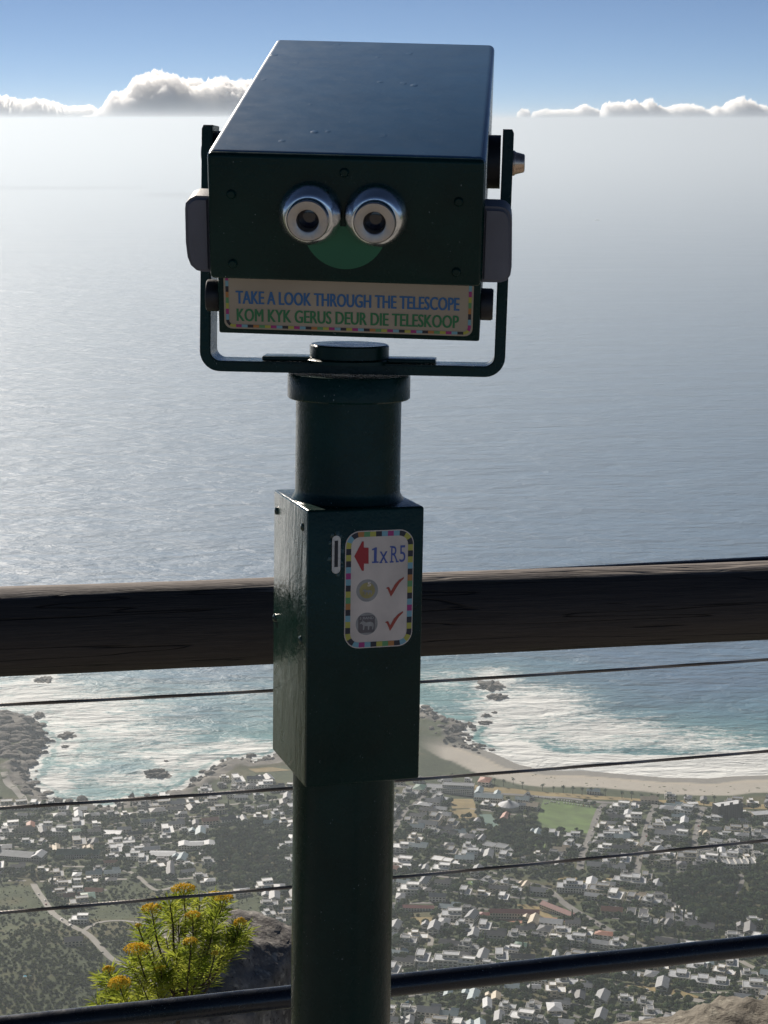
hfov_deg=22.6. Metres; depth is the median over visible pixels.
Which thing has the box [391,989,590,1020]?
road
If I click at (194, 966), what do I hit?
flowering shrub
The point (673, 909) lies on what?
house
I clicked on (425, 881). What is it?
house
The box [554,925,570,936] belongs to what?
house
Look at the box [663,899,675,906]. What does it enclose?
house
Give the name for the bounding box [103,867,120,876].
house
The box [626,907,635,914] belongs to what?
house
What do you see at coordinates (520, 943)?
house
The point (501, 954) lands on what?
house
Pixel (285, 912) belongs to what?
house
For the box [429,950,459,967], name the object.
house
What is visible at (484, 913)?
annex
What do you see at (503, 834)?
woodland
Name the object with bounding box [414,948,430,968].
house
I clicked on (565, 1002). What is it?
house
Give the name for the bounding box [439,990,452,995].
house
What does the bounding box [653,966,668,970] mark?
house
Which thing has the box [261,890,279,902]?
house
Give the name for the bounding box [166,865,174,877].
house
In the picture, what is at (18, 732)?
shore boulders
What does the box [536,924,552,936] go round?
house
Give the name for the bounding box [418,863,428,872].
house
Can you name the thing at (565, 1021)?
house
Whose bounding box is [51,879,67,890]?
house
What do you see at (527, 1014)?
house
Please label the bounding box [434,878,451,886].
house
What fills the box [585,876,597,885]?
house
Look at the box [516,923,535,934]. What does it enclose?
house
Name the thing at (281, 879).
tree
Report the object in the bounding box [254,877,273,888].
house
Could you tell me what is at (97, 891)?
house
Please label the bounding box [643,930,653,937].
tree
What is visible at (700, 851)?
terrace row
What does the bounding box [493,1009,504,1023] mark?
house
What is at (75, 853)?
hall
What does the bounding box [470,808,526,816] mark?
road
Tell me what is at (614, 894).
house
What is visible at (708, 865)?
tree
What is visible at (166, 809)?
road
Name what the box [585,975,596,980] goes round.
tree
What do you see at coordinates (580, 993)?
house
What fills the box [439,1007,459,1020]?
house
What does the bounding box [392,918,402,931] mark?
house
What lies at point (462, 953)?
house
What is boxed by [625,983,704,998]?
verge
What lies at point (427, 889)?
house
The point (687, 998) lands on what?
tree
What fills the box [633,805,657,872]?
road
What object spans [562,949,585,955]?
house
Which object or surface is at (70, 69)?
sky
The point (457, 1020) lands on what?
house
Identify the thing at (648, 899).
house
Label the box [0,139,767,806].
sea
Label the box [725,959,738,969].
house
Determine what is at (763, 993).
house
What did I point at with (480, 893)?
house
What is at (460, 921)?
house
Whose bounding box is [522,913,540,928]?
house
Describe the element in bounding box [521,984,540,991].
house
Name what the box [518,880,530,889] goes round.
house
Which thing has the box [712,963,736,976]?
house
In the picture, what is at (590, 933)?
house
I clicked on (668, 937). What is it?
road
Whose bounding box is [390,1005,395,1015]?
house
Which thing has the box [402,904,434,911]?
long house
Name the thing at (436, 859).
villa
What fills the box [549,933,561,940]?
house
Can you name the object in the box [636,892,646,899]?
house
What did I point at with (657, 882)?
house
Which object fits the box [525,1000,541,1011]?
house
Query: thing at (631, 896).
house
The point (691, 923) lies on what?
house
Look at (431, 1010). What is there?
house
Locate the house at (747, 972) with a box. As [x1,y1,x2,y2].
[740,968,757,978]
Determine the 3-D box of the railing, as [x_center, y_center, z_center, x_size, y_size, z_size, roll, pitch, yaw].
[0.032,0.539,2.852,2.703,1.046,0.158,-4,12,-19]
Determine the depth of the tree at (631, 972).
2195.78 m
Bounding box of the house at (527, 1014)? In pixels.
[505,1007,534,1023]
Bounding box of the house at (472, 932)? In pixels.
[461,926,479,939]
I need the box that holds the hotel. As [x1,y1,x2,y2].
[426,781,474,795]
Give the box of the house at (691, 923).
[680,919,697,928]
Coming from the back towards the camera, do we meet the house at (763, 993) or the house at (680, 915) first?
the house at (680, 915)
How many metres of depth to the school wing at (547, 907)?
2435.12 m
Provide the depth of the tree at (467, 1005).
2097.98 m
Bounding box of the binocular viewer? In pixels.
[185,40,524,1023]
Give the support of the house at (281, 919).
on the ground at (438, 756)
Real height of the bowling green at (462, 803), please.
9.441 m
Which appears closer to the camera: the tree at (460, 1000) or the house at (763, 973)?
the tree at (460, 1000)
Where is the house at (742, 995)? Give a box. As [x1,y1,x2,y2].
[734,993,750,997]
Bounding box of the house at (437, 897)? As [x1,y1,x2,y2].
[428,892,446,901]
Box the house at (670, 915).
[666,912,673,923]
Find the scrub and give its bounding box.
[0,880,260,1008]
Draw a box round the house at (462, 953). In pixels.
[450,950,471,957]
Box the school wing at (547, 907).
[540,900,576,917]
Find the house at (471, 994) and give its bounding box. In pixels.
[461,988,480,1003]
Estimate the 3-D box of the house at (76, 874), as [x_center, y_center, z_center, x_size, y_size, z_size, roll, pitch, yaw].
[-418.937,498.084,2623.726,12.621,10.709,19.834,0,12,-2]
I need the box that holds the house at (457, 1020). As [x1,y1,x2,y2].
[452,1017,465,1023]
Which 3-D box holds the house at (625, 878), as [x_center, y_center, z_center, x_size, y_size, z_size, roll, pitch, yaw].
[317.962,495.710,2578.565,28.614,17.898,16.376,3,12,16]
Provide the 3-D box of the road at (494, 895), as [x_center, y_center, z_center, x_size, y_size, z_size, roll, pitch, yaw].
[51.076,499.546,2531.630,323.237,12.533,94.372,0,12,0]
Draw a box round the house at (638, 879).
[631,872,646,888]
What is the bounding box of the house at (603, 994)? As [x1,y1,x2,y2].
[594,988,610,1005]
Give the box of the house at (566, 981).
[555,977,577,989]
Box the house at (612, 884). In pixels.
[602,881,615,886]
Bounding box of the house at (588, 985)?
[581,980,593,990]
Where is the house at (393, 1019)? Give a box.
[390,1016,400,1023]
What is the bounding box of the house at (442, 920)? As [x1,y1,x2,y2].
[438,917,450,931]
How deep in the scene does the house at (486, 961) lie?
2221.37 m
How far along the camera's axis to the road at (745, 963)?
2260.45 m
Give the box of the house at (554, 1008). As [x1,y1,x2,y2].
[546,1002,562,1017]
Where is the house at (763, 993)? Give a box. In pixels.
[757,989,767,999]
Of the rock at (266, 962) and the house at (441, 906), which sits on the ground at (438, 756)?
the house at (441, 906)
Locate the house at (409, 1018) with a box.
[400,1014,414,1023]
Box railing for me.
[0,556,767,1023]
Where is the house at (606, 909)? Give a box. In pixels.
[601,906,622,916]
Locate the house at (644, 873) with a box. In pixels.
[642,870,651,882]
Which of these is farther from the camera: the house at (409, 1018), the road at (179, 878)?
the road at (179, 878)
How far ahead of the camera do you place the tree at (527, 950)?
2267.60 m
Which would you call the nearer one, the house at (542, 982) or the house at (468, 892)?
the house at (542, 982)
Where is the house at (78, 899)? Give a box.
[67,894,88,904]
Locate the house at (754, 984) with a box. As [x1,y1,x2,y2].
[739,977,762,993]
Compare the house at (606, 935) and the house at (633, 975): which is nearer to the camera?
the house at (633, 975)
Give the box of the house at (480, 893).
[476,889,490,900]
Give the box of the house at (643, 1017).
[639,1016,654,1019]
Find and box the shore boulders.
[0,705,494,811]
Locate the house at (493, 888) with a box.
[488,885,508,892]
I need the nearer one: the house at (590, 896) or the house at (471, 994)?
the house at (471, 994)
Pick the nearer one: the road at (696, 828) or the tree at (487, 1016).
the tree at (487, 1016)
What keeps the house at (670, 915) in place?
on the ground at (438, 756)
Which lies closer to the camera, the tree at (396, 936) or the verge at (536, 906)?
the tree at (396, 936)
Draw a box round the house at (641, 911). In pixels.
[638,909,647,914]
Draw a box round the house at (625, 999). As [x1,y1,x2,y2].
[618,993,633,1006]
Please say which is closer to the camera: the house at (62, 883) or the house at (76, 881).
the house at (62, 883)
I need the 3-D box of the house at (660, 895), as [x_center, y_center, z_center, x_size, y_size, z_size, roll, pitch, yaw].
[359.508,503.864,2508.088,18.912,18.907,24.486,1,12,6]
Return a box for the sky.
[0,0,767,138]
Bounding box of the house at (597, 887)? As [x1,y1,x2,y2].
[587,881,609,895]
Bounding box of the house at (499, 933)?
[484,928,506,939]
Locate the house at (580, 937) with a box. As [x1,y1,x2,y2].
[565,932,585,946]
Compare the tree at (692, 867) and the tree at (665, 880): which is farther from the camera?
the tree at (692, 867)
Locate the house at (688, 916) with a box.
[684,912,698,921]
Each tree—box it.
[215,852,223,857]
[233,877,241,887]
[254,818,263,823]
[270,856,277,866]
[277,875,286,883]
[282,836,290,842]
[392,933,400,940]
[393,938,403,949]
[393,996,402,1002]
[439,943,448,950]
[455,998,464,1003]
[460,1010,469,1020]
[464,1002,472,1008]
[476,938,487,946]
[482,1014,491,1020]
[486,830,495,835]
[499,818,506,825]
[526,941,529,953]
[535,840,544,846]
[554,937,562,942]
[566,984,575,990]
[566,993,575,999]
[574,981,583,989]
[578,928,587,932]
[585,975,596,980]
[607,1004,615,1012]
[612,972,621,981]
[626,970,634,975]
[628,985,637,994]
[629,1003,639,1011]
[634,972,638,983]
[636,987,644,996]
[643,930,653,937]
[659,878,668,883]
[673,992,682,998]
[676,921,685,926]
[680,1003,688,1008]
[683,994,693,1002]
[687,979,696,988]
[689,865,697,869]
[697,912,705,919]
[704,863,712,867]
[717,861,725,867]
[729,873,739,882]
[731,920,734,930]
[731,976,739,981]
[732,986,740,991]
[734,914,742,920]
[743,875,751,881]
[743,905,746,921]
[751,919,760,926]
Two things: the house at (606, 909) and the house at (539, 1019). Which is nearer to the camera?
the house at (539, 1019)
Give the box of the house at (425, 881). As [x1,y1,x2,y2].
[419,876,431,887]
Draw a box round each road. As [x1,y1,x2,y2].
[0,771,28,803]
[0,798,282,814]
[14,842,177,848]
[25,814,252,829]
[31,884,710,1002]
[42,865,186,890]
[81,920,145,930]
[114,808,270,823]
[127,817,292,835]
[154,875,208,879]
[279,785,749,812]
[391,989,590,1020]
[392,902,488,910]
[394,795,425,831]
[394,853,518,881]
[394,887,547,901]
[395,948,643,973]
[396,1005,575,1021]
[401,926,433,945]
[421,876,500,881]
[446,938,588,951]
[451,923,593,930]
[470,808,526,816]
[516,882,648,946]
[550,999,671,1013]
[576,803,606,869]
[630,933,700,940]
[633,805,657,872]
[686,990,757,996]
[692,808,705,856]
[735,874,744,896]
[739,960,754,968]
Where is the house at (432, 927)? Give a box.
[421,919,440,934]
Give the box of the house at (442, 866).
[430,862,450,871]
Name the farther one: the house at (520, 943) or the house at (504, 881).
the house at (504, 881)
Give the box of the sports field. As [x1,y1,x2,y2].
[535,799,596,832]
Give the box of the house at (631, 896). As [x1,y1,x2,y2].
[625,891,640,905]
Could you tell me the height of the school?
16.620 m
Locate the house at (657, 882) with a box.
[651,878,662,890]
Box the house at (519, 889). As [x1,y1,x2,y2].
[511,885,521,894]
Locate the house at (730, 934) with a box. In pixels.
[725,930,743,937]
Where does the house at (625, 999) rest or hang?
on the ground at (438, 756)
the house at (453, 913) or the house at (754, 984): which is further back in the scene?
the house at (453, 913)
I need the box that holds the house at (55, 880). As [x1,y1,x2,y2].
[48,877,60,884]
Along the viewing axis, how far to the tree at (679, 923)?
2360.61 m
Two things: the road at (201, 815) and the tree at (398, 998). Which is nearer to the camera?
the tree at (398, 998)
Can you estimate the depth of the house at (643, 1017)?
2063.35 m
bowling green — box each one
[450,799,476,808]
[450,809,476,817]
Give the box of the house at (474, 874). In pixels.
[470,864,483,876]
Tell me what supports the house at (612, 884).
on the ground at (438, 756)
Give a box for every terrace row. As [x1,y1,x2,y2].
[695,845,716,855]
[714,857,755,868]
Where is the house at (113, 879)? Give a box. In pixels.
[100,877,116,883]
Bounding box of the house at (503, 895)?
[498,891,509,903]
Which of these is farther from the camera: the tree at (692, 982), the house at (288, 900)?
the house at (288, 900)
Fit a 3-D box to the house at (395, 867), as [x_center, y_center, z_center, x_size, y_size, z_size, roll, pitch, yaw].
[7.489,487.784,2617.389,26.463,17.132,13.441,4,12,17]
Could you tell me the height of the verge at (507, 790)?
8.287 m
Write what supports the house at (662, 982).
on the ground at (438, 756)
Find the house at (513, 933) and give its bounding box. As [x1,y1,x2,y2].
[507,928,525,941]
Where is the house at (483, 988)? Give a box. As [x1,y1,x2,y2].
[478,986,490,990]
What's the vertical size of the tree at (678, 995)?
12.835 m
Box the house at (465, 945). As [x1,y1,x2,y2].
[458,938,480,952]
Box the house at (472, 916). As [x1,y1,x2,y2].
[464,909,479,923]
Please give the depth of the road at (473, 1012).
2093.47 m
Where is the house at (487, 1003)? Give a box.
[482,996,491,1011]
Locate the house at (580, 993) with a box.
[567,988,585,1001]
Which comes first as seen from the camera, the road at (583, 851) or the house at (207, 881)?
the house at (207, 881)
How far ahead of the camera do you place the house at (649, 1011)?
2085.68 m
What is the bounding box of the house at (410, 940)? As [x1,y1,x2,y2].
[399,934,416,948]
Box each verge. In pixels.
[475,785,623,799]
[517,904,554,918]
[558,877,611,881]
[624,798,766,808]
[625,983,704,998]
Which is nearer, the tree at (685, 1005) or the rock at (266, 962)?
the rock at (266, 962)
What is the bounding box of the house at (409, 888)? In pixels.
[397,881,419,895]
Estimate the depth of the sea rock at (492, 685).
3666.83 m
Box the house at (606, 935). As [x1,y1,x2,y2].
[594,930,613,939]
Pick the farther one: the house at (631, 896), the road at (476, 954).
the house at (631, 896)
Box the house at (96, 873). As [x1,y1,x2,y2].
[85,869,102,877]
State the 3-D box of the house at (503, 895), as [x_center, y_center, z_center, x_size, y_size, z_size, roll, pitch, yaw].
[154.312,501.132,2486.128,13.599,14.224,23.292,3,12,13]
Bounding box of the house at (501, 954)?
[495,947,508,961]
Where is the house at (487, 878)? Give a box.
[480,875,497,884]
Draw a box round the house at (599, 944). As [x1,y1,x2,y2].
[587,938,608,949]
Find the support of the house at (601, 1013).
on the ground at (438, 756)
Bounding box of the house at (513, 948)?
[503,943,520,953]
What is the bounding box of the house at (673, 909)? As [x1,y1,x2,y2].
[671,905,686,914]
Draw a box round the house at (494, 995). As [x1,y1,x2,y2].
[485,990,500,1002]
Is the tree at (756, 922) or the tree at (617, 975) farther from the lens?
the tree at (756, 922)
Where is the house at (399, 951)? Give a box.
[392,948,409,958]
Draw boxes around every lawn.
[249,767,287,772]
[410,917,431,924]
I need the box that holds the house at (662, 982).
[655,975,669,991]
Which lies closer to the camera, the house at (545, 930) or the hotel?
the house at (545, 930)
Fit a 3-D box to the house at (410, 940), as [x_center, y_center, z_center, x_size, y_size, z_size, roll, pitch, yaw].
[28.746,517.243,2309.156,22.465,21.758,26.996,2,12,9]
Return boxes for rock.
[33,676,52,682]
[33,711,44,718]
[57,731,76,738]
[128,906,291,1023]
[144,768,171,777]
[475,680,505,690]
[478,721,492,724]
[481,713,491,716]
[486,693,507,699]
[617,995,767,1023]
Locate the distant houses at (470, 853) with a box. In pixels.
[0,773,767,875]
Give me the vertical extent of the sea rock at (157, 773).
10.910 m
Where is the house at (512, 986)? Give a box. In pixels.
[504,983,519,990]
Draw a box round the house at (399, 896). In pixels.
[395,893,405,901]
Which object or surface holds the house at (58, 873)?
on the ground at (438, 756)
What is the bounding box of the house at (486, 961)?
[482,959,495,963]
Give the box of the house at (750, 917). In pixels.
[746,915,762,926]
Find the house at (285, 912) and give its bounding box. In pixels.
[275,906,291,917]
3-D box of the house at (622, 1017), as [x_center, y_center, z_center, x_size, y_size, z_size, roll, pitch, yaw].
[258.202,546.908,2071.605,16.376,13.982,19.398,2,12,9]
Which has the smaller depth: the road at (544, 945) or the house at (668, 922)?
the road at (544, 945)
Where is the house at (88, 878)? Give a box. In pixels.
[83,875,97,884]
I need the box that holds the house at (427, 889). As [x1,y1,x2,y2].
[419,887,434,893]
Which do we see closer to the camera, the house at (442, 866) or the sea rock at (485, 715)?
the house at (442, 866)
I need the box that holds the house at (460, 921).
[454,918,472,929]
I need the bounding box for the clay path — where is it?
[499,919,521,922]
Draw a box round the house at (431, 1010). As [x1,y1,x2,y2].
[416,1003,441,1018]
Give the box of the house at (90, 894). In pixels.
[80,892,95,899]
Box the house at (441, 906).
[438,902,460,909]
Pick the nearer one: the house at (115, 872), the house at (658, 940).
the house at (658, 940)
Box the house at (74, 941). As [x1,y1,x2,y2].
[64,936,82,946]
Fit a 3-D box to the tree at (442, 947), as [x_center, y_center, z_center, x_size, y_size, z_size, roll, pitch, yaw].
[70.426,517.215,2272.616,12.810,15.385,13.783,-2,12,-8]
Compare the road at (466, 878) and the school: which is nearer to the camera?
the school
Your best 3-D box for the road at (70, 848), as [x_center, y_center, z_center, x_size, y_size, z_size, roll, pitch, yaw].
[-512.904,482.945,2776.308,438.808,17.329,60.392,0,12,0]
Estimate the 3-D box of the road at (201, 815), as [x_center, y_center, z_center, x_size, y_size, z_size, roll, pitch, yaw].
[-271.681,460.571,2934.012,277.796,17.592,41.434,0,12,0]
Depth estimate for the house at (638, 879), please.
2567.13 m
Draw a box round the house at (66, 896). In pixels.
[63,892,79,899]
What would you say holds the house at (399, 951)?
on the ground at (438, 756)
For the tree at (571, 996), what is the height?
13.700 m
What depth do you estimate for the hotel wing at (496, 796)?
2991.66 m
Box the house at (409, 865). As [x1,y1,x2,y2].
[398,863,411,872]
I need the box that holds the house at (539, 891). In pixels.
[529,886,548,896]
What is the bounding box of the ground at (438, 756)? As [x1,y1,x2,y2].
[0,708,767,1023]
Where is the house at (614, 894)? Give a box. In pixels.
[607,887,624,904]
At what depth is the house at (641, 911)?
2423.41 m
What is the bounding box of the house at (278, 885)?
[274,883,284,893]
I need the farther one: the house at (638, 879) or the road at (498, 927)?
the house at (638, 879)
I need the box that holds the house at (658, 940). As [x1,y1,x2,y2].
[654,936,677,944]
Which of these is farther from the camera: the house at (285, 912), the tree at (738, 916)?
the house at (285, 912)
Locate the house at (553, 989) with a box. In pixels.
[545,981,565,997]
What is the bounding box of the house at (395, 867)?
[393,865,399,872]
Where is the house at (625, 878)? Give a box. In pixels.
[610,873,631,886]
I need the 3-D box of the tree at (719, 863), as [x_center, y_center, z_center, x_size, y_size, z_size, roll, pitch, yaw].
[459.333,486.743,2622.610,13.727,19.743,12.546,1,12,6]
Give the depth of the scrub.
2258.70 m
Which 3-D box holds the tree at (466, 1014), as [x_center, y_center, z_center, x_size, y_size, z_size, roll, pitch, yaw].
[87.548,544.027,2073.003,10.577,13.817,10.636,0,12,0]
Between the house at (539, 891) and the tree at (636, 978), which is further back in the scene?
the house at (539, 891)
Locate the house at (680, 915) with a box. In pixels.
[675,913,682,923]
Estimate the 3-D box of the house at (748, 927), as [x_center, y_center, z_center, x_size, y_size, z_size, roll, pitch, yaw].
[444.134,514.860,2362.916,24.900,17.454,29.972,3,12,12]
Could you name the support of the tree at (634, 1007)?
on the ground at (438, 756)
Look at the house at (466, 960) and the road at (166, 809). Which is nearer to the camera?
the house at (466, 960)
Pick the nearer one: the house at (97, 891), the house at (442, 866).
the house at (97, 891)
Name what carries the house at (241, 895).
on the ground at (438, 756)
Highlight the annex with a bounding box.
[479,912,489,915]
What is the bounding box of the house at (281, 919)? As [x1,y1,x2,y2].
[276,917,285,921]
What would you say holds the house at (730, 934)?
on the ground at (438, 756)
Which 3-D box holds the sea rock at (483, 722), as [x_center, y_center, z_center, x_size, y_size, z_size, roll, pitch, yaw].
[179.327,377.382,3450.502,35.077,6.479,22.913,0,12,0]
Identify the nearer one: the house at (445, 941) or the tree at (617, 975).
the tree at (617, 975)
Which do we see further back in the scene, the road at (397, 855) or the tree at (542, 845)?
the tree at (542, 845)
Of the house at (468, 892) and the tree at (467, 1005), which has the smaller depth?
the tree at (467, 1005)
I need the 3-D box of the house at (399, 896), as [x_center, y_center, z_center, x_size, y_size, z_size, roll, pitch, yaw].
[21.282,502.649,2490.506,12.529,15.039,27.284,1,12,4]
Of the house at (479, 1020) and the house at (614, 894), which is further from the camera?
the house at (614, 894)
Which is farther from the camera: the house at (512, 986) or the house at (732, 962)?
the house at (732, 962)
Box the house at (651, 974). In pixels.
[644,970,659,980]
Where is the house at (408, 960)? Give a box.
[394,955,414,965]
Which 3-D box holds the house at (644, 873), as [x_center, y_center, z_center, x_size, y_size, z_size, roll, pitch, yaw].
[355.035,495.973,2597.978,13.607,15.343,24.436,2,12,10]
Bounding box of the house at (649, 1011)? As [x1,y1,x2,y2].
[643,1004,661,1017]
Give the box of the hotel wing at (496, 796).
[474,786,503,802]
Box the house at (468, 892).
[459,885,472,898]
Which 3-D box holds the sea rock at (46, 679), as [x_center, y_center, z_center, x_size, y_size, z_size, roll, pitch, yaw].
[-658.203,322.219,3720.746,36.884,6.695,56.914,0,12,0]
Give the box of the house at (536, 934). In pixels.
[530,931,543,941]
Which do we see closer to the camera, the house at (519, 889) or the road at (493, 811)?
the house at (519, 889)
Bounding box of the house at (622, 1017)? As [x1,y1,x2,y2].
[616,1013,631,1022]
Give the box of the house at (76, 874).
[72,872,81,877]
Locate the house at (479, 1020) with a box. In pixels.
[466,1017,485,1023]
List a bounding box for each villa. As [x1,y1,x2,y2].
[430,855,462,867]
[482,841,513,851]
[556,878,588,892]
[668,968,690,980]
[686,962,707,972]
[690,973,709,986]
[707,975,729,988]
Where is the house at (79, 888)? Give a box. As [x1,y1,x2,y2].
[65,885,82,892]
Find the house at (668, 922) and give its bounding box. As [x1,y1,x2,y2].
[659,918,672,929]
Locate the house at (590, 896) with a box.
[584,892,602,900]
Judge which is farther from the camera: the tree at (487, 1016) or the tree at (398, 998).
the tree at (398, 998)
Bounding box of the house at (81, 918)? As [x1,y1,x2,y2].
[68,912,88,923]
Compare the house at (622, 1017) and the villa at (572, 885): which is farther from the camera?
the villa at (572, 885)
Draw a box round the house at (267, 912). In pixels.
[261,908,276,916]
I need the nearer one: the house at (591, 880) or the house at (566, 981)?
the house at (566, 981)
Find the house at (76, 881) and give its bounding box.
[68,878,81,884]
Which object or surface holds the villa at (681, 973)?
on the ground at (438, 756)
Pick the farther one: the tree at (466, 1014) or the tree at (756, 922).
the tree at (756, 922)
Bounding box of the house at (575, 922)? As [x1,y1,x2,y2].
[565,918,580,926]
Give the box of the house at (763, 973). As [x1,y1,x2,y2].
[759,969,767,979]
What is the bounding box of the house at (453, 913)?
[438,907,461,920]
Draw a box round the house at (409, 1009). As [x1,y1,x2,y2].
[400,1003,416,1019]
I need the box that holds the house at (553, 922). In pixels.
[539,917,563,927]
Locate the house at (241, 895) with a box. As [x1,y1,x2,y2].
[233,887,251,897]
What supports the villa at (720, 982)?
on the ground at (438, 756)
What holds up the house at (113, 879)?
on the ground at (438, 756)
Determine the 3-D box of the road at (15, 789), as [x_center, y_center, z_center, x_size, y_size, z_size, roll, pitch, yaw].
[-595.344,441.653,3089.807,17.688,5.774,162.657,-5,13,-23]
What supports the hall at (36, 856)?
on the ground at (438, 756)
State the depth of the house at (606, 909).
2424.41 m
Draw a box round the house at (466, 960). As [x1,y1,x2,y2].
[457,955,475,966]
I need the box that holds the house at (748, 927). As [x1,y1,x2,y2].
[736,920,755,934]
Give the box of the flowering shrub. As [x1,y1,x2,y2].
[82,882,260,1023]
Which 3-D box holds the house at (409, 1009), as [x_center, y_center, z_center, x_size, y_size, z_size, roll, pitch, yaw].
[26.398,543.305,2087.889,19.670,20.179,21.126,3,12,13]
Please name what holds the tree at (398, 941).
on the ground at (438, 756)
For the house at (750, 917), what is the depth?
2389.16 m
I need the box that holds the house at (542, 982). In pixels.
[531,980,548,984]
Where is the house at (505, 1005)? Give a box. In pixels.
[498,1000,516,1011]
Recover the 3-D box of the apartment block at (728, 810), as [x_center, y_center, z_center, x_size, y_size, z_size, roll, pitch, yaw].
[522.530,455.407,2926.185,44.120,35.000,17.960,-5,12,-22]
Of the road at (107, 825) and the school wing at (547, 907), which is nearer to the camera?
the school wing at (547, 907)
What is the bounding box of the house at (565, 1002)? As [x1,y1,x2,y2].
[554,997,570,1008]
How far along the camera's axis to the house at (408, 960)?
2242.47 m
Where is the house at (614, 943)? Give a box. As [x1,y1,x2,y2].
[608,937,626,950]
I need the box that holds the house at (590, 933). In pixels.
[577,926,593,937]
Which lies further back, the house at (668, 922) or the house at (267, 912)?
the house at (267, 912)
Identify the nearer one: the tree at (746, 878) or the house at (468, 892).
the house at (468, 892)
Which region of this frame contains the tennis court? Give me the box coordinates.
[479,814,498,826]
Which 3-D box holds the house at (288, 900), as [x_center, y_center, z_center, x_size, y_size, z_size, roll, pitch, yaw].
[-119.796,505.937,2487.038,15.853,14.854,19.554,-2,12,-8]
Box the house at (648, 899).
[641,893,661,906]
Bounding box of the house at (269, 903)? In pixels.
[260,899,277,909]
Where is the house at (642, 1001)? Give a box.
[637,996,653,1008]
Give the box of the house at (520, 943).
[514,941,527,948]
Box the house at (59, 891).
[50,887,64,895]
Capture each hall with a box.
[0,849,46,861]
[56,848,99,858]
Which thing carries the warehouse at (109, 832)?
on the ground at (438, 756)
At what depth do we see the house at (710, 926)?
2370.35 m
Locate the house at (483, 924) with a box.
[478,919,491,933]
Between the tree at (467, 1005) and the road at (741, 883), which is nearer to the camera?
the tree at (467, 1005)
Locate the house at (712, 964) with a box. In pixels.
[706,961,714,968]
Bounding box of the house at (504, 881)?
[500,877,514,886]
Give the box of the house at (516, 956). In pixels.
[510,953,534,960]
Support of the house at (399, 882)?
on the ground at (438, 756)
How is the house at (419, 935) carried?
on the ground at (438, 756)
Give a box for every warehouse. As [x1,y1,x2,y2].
[101,830,122,836]
[149,850,181,857]
[178,839,214,849]
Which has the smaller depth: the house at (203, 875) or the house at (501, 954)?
the house at (501, 954)
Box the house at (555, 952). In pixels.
[551,949,559,955]
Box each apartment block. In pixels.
[712,799,742,820]
[750,810,767,819]
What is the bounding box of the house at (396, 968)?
[391,961,401,973]
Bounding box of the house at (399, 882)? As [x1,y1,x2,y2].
[396,878,410,885]
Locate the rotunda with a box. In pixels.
[498,799,525,811]
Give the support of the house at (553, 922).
on the ground at (438, 756)
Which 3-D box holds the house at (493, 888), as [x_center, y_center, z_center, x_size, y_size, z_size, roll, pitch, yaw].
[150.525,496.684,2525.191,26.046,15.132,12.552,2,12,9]
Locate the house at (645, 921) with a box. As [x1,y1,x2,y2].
[636,913,658,926]
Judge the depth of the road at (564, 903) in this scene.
2445.21 m
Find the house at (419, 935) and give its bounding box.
[407,929,427,941]
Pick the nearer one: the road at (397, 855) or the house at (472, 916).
the house at (472, 916)
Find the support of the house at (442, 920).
on the ground at (438, 756)
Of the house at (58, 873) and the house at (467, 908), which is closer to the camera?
the house at (467, 908)
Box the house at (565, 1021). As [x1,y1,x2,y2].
[558,1018,574,1023]
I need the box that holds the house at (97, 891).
[84,887,103,894]
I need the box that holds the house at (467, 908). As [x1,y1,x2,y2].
[462,904,475,915]
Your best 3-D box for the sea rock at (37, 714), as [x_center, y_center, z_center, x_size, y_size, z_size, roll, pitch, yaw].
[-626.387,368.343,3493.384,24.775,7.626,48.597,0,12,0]
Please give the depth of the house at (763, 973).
2206.43 m
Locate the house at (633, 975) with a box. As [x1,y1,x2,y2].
[621,971,640,978]
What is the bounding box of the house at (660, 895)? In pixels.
[653,891,667,902]
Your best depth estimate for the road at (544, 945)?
2303.03 m
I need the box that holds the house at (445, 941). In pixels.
[438,938,461,950]
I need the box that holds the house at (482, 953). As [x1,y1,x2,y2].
[476,947,489,963]
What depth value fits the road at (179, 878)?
2623.32 m
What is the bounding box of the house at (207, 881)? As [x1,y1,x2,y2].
[200,878,215,885]
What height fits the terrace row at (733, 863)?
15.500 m
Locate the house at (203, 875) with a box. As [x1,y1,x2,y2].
[193,872,207,881]
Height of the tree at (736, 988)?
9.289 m
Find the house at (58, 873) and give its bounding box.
[53,868,63,879]
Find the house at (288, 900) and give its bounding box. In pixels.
[285,898,291,903]
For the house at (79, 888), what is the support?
on the ground at (438, 756)
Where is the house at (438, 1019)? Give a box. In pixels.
[421,1015,447,1023]
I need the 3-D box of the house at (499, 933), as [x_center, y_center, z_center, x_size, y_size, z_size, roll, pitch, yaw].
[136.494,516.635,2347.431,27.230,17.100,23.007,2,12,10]
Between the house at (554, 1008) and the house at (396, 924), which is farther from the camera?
the house at (396, 924)
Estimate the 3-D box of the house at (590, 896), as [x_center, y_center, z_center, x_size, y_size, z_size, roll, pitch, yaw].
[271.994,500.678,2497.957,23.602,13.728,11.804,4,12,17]
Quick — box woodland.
[0,784,767,1023]
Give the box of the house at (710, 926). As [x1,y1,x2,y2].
[697,922,715,932]
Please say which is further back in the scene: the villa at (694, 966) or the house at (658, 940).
the house at (658, 940)
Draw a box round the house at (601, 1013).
[593,1006,608,1022]
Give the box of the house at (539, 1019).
[533,1014,548,1023]
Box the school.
[489,908,539,918]

